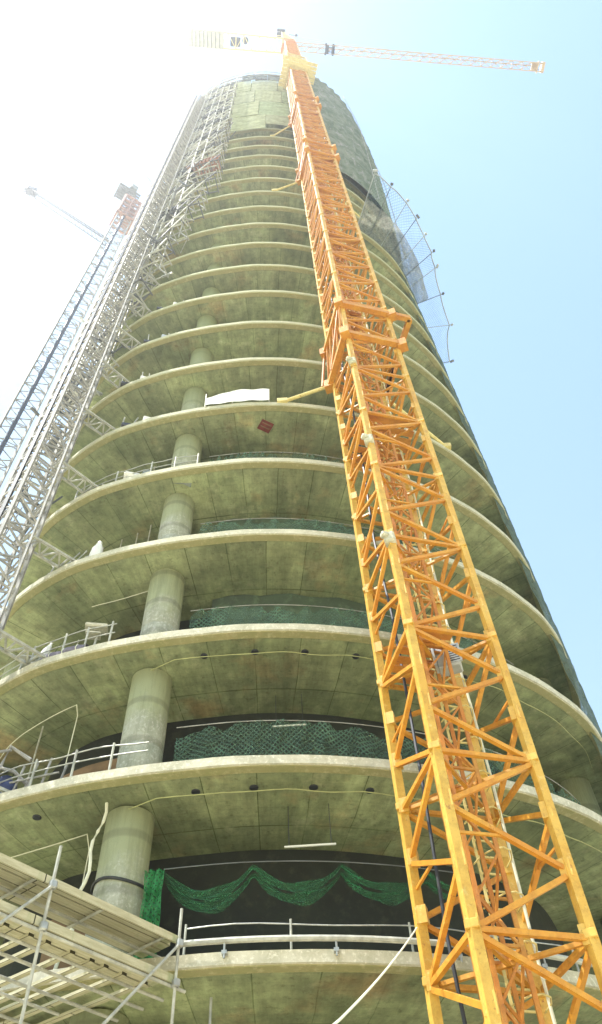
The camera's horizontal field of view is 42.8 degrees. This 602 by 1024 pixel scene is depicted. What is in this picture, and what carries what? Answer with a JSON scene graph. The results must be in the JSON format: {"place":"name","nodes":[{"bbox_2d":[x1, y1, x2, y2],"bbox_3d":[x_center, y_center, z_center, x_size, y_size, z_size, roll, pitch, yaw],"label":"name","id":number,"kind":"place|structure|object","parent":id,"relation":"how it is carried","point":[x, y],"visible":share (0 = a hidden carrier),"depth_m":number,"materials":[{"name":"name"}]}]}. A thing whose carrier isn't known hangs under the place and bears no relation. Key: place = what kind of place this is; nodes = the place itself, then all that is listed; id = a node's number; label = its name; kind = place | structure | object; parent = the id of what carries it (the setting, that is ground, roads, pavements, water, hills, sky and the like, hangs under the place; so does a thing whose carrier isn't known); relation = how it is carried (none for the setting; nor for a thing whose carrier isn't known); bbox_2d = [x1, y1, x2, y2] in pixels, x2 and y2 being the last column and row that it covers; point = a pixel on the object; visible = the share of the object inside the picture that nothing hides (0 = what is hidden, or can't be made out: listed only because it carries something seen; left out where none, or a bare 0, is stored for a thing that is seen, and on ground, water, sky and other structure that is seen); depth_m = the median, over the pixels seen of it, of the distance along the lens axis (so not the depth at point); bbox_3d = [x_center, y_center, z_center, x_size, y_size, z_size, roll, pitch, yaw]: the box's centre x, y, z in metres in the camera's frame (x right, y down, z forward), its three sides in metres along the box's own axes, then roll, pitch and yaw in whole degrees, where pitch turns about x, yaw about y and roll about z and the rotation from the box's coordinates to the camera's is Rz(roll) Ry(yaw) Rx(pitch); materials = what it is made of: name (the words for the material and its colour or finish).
{"place":"outdoors","nodes":[
{"label":"outdoors","id":0,"kind":"place"},
{"bbox_2d":[0,0,601,731],"label":"sky","id":1,"kind":"structure","parent":0,"point":[500,169],"materials":[{"name":"blue"}]},
{"label":"ground","id":2,"kind":"structure","parent":0,"visible":0},
{"bbox_2d":[0,182,141,487],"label":"tower crane","id":3,"kind":"object","parent":2,"relation":"on","point":[127,214],"visible":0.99,"depth_m":79.72,"materials":[{"name":"grey metal"}]},
{"bbox_2d":[0,845,185,1023],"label":"scaffolding","id":4,"kind":"object","parent":2,"relation":"on","point":[22,885],"visible":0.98,"depth_m":12.46,"materials":[{"name":"wood"}]},
{"bbox_2d":[0,92,212,793],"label":"construction hoist","id":5,"kind":"object","parent":2,"relation":"on","point":[27,456],"visible":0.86,"depth_m":29.96,"materials":[{"name":"grey metal"}]},
{"bbox_2d":[208,997,212,1023],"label":"post","id":6,"kind":"object","parent":2,"relation":"on","point":[210,1011],"visible":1,"depth_m":13.23,"materials":[{"name":"grey metal"}]},
{"bbox_2d":[0,71,601,1023],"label":"tower building","id":7,"kind":"structure","parent":2,"relation":"on","point":[238,287],"depth_m":21.47,"materials":[{"name":"concrete"}]},
{"bbox_2d":[0,745,31,792],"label":"barrow","id":8,"kind":"object","parent":7,"relation":"on","point":[6,785],"visible":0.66,"depth_m":17.93,"materials":[{"name":"blue metal"}]},
{"bbox_2d":[26,726,43,782],"bbox_3d":[-7.063,7.004,19.768,0.150,3.640,0.150,-4,-54,0],"label":"steel prop","id":9,"kind":"object","parent":7,"relation":"on","point":[27,781],"visible":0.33,"depth_m":20.53,"materials":[{"name":"grey metal"}]},
{"bbox_2d":[18,643,52,669],"bbox_3d":[-7.348,4.152,21.217,0.807,1.374,0.563,5,-54,-6],"label":"sack","id":10,"kind":"object","parent":7,"relation":"on","point":[48,647],"visible":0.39,"depth_m":21.13,"materials":[{"name":"white fabric"}]},
{"bbox_2d":[9,758,67,789],"bbox_3d":[-6.056,6.143,17.652,1.233,1.179,0.160,-4,-54,0],"label":"mixer frame","id":11,"kind":"object","parent":7,"relation":"on","point":[17,781],"visible":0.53,"depth_m":17.66,"materials":[{"name":"grey metal"}]},
{"bbox_2d":[0,705,77,767],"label":"cable","id":12,"kind":"object","parent":7,"relation":"hanging from","point":[45,720],"visible":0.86,"depth_m":20.69,"materials":[{"name":"plastic"}]},
{"bbox_2d":[11,834,88,930],"bbox_3d":[-5.814,8.332,16.464,2.554,2.512,0.162,-21,-56,12],"label":"cable","id":13,"kind":"object","parent":7,"relation":"hanging from","point":[59,843],"visible":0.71,"depth_m":17.26,"materials":[{"name":"plastic"}]},
{"bbox_2d":[0,621,116,676],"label":"guard rail","id":14,"kind":"object","parent":7,"relation":"on","point":[87,634],"visible":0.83,"depth_m":20.79,"materials":[{"name":"metal"}]},
{"bbox_2d":[39,644,88,659],"bbox_3d":[-6.279,3.848,20.494,1.417,0.451,0.464,-17,-55,9],"label":"tarpaulin","id":15,"kind":"object","parent":7,"relation":"on","point":[71,648],"visible":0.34,"depth_m":20.39,"materials":[{"name":"plastic"}]},
{"bbox_2d":[0,741,148,785],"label":"guard rail","id":16,"kind":"object","parent":7,"relation":"on","point":[74,762],"visible":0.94,"depth_m":17.35,"materials":[{"name":"metal"}]},
{"bbox_2d":[53,802,107,968],"bbox_3d":[-4.365,7.407,15.349,0.501,3.529,0.070,-4,-54,0],"label":"hose","id":17,"kind":"object","parent":7,"relation":"hanging from","point":[90,860],"visible":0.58,"depth_m":15.79,"materials":[{"name":"plastic"}]},
{"bbox_2d":[74,551,88,559],"bbox_3d":[-6.862,1.562,24.163,1.606,1.120,0.400,1,-54,-3],"label":"tube rack","id":18,"kind":"object","parent":7,"relation":"on","point":[81,555],"visible":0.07,"depth_m":24.36,"materials":[{"name":"metal"}]},
{"bbox_2d":[89,540,102,555],"bbox_3d":[-6.386,1.266,24.034,0.431,1.187,0.284,-4,-54,0],"label":"sack","id":19,"kind":"object","parent":7,"relation":"on","point":[97,548],"visible":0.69,"depth_m":24.00,"materials":[{"name":"white fabric"}]},
{"bbox_2d":[85,622,107,644],"bbox_3d":[-5.729,3.678,21.043,0.717,1.513,0.685,-22,-56,13],"label":"workbench","id":20,"kind":"object","parent":7,"relation":"on","point":[97,631],"visible":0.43,"depth_m":21.47,"materials":[{"name":"metal"}]},
{"bbox_2d":[91,876,147,894],"bbox_3d":[-3.733,7.817,15.803,1.180,0.149,1.180,-4,-54,0],"label":"strap","id":21,"kind":"object","parent":7,"relation":"attached to","point":[116,878],"visible":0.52,"depth_m":15.51,"materials":[{"name":"rubber"}]},
{"bbox_2d":[92,591,147,606],"bbox_3d":[-5.428,3.371,22.771,2.227,2.512,0.084,-16,-55,9],"label":"cable","id":22,"kind":"object","parent":7,"relation":"hanging from","point":[120,599],"visible":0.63,"depth_m":23.68,"materials":[{"name":"plastic"}]},
{"bbox_2d":[10,77,237,545],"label":"edge scaffold","id":23,"kind":"object","parent":7,"relation":"attached to","point":[218,112],"visible":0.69,"depth_m":53.89,"materials":[{"name":"metal"}]},
{"bbox_2d":[120,372,149,386],"bbox_3d":[-7.111,-5.777,33.721,1.626,1.196,0.662,-11,-54,5],"label":"site clutter","id":24,"kind":"object","parent":7,"relation":"on","point":[123,383],"visible":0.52,"depth_m":33.21,"materials":[{"name":"metal"}]},
{"bbox_2d":[121,416,150,426],"bbox_3d":[-6.227,-3.576,30.308,1.681,1.029,0.711,-4,-54,0],"label":"site clutter","id":25,"kind":"object","parent":7,"relation":"on","point":[125,424],"visible":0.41,"depth_m":29.89,"materials":[{"name":"metal"}]},
{"bbox_2d":[74,453,198,498],"bbox_3d":[-5.883,-1.221,27.032,4.787,0.980,0.329,-16,-55,9],"label":"guard rail","id":26,"kind":"object","parent":7,"relation":"on","point":[151,468],"visible":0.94,"depth_m":27.12,"materials":[{"name":"metal"}]},
{"bbox_2d":[133,868,164,958],"bbox_3d":[-2.944,7.905,14.887,0.412,2.000,0.163,-7,-54,3],"label":"safety net","id":27,"kind":"object","parent":7,"relation":"hanging from","point":[156,877],"visible":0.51,"depth_m":15.22,"materials":[{"name":"green fabric"}]},
{"bbox_2d":[123,469,191,486],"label":"cement bags","id":28,"kind":"object","parent":7,"relation":"on","point":[127,474],"visible":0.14,"depth_m":26.98,"materials":[{"name":"white fabric"}]},
{"bbox_2d":[143,332,175,342],"bbox_3d":[-6.529,-8.322,36.822,2.030,1.158,0.665,-11,-54,5],"label":"site clutter","id":29,"kind":"object","parent":7,"relation":"on","point":[145,340],"visible":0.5,"depth_m":36.35,"materials":[{"name":"metal"}]},
{"bbox_2d":[204,388,269,406],"bbox_3d":[-2.471,-4.461,29.803,2.512,1.020,0.135,-5,-54,1],"label":"banner","id":30,"kind":"object","parent":7,"relation":"on","point":[247,394],"visible":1,"depth_m":29.76,"materials":[{"name":"white fabric"}]},
{"bbox_2d":[228,80,290,131],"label":"debris netting","id":31,"kind":"object","parent":7,"relation":"attached to","point":[274,110],"visible":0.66,"depth_m":82.74,"materials":[{"name":"pale yellow green netting"},{"name":"netting"}]},
{"bbox_2d":[257,419,273,432],"bbox_3d":[-1.362,-3.319,29.499,0.500,0.142,0.460,23,-58,-18],"label":"warning sign","id":32,"kind":"object","parent":7,"relation":"hanging from","point":[265,426],"visible":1,"depth_m":29.44,"materials":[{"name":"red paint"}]},
{"bbox_2d":[209,451,343,462],"bbox_3d":[-0.566,-1.489,27.723,5.598,2.013,0.477,2,-54,-4],"label":"safety net","id":33,"kind":"object","parent":7,"relation":"attached to","point":[251,454],"visible":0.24,"depth_m":28.30,"materials":[{"name":"green fabric"}]},
{"bbox_2d":[273,694,305,727],"bbox_3d":[-0.319,5.255,20.425,0.900,1.078,0.035,-4,-54,0],"label":"batten","id":34,"kind":"object","parent":7,"relation":"hanging from","point":[293,724],"visible":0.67,"depth_m":20.00,"materials":[{"name":"white metal"}]},
{"bbox_2d":[164,860,452,912],"bbox_3d":[0.249,7.693,15.621,6.119,0.927,0.615,3,-54,-5],"label":"safety net","id":35,"kind":"object","parent":7,"relation":"hanging from","point":[327,888],"visible":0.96,"depth_m":15.60,"materials":[{"name":"green fabric"}]},
{"bbox_2d":[284,803,335,847],"bbox_3d":[0.179,6.799,16.679,1.100,0.978,0.035,-4,-54,0],"label":"batten","id":36,"kind":"object","parent":7,"relation":"hanging from","point":[311,845],"visible":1,"depth_m":16.29,"materials":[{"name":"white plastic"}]},
{"bbox_2d":[200,518,461,561],"bbox_3d":[1.790,1.474,24.979,10.207,1.913,1.249,11,-55,-11],"label":"safety net","id":37,"kind":"object","parent":7,"relation":"attached to","point":[279,526],"visible":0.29,"depth_m":24.96,"materials":[{"name":"green fabric"}]},
{"bbox_2d":[189,604,513,664],"bbox_3d":[1.898,3.910,21.806,10.147,1.913,1.244,11,-55,-11],"label":"safety net","id":38,"kind":"object","parent":7,"relation":"attached to","point":[274,617],"visible":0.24,"depth_m":21.73,"materials":[{"name":"green fabric"}]},
{"bbox_2d":[311,77,396,234],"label":"debris screen","id":39,"kind":"object","parent":7,"relation":"attached to","point":[356,162],"visible":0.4,"depth_m":76.86,"materials":[{"name":"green fabric"}]},
{"bbox_2d":[129,788,601,852],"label":"cable","id":40,"kind":"object","parent":7,"relation":"attached to","point":[325,792],"visible":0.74,"depth_m":16.58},
{"bbox_2d":[151,651,591,767],"bbox_3d":[2.707,5.013,20.925,13.790,0.071,2.528,15,-56,-13],"label":"cable","id":41,"kind":"object","parent":7,"relation":"attached to","point":[361,657],"visible":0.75,"depth_m":19.85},
{"bbox_2d":[173,719,580,804],"bbox_3d":[3.053,6.918,19.102,12.401,1.913,2.083,18,-57,-15],"label":"safety net","id":42,"kind":"object","parent":7,"relation":"attached to","point":[324,743],"visible":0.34,"depth_m":18.44,"materials":[{"name":"green fabric"}]},
{"bbox_2d":[182,919,591,971],"bbox_3d":[4.172,8.950,14.816,13.123,0.760,2.302,20,-57,-16],"label":"guard rail","id":43,"kind":"object","parent":7,"relation":"attached to","point":[290,938],"visible":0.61,"depth_m":13.46,"materials":[{"name":"metal"}]},
{"bbox_2d":[358,169,453,362],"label":"catch net","id":44,"kind":"object","parent":7,"relation":"attached to","point":[394,245],"visible":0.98,"depth_m":53.84,"materials":[{"name":"grey metal"}]},
{"bbox_2d":[365,189,601,756],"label":"flank net","id":45,"kind":"object","parent":7,"relation":"attached to","point":[586,708],"visible":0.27,"depth_m":29.82,"materials":[{"name":"fabric"}]},
{"bbox_2d":[181,27,601,1023],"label":"tower crane","id":46,"kind":"object","parent":2,"relation":"on","point":[375,431],"visible":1,"depth_m":16.69,"materials":[{"name":"orange paint"}]},
{"bbox_2d":[333,927,416,1023],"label":"rope","id":47,"kind":"object","parent":46,"relation":"attached to","point":[364,993],"visible":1,"depth_m":9.08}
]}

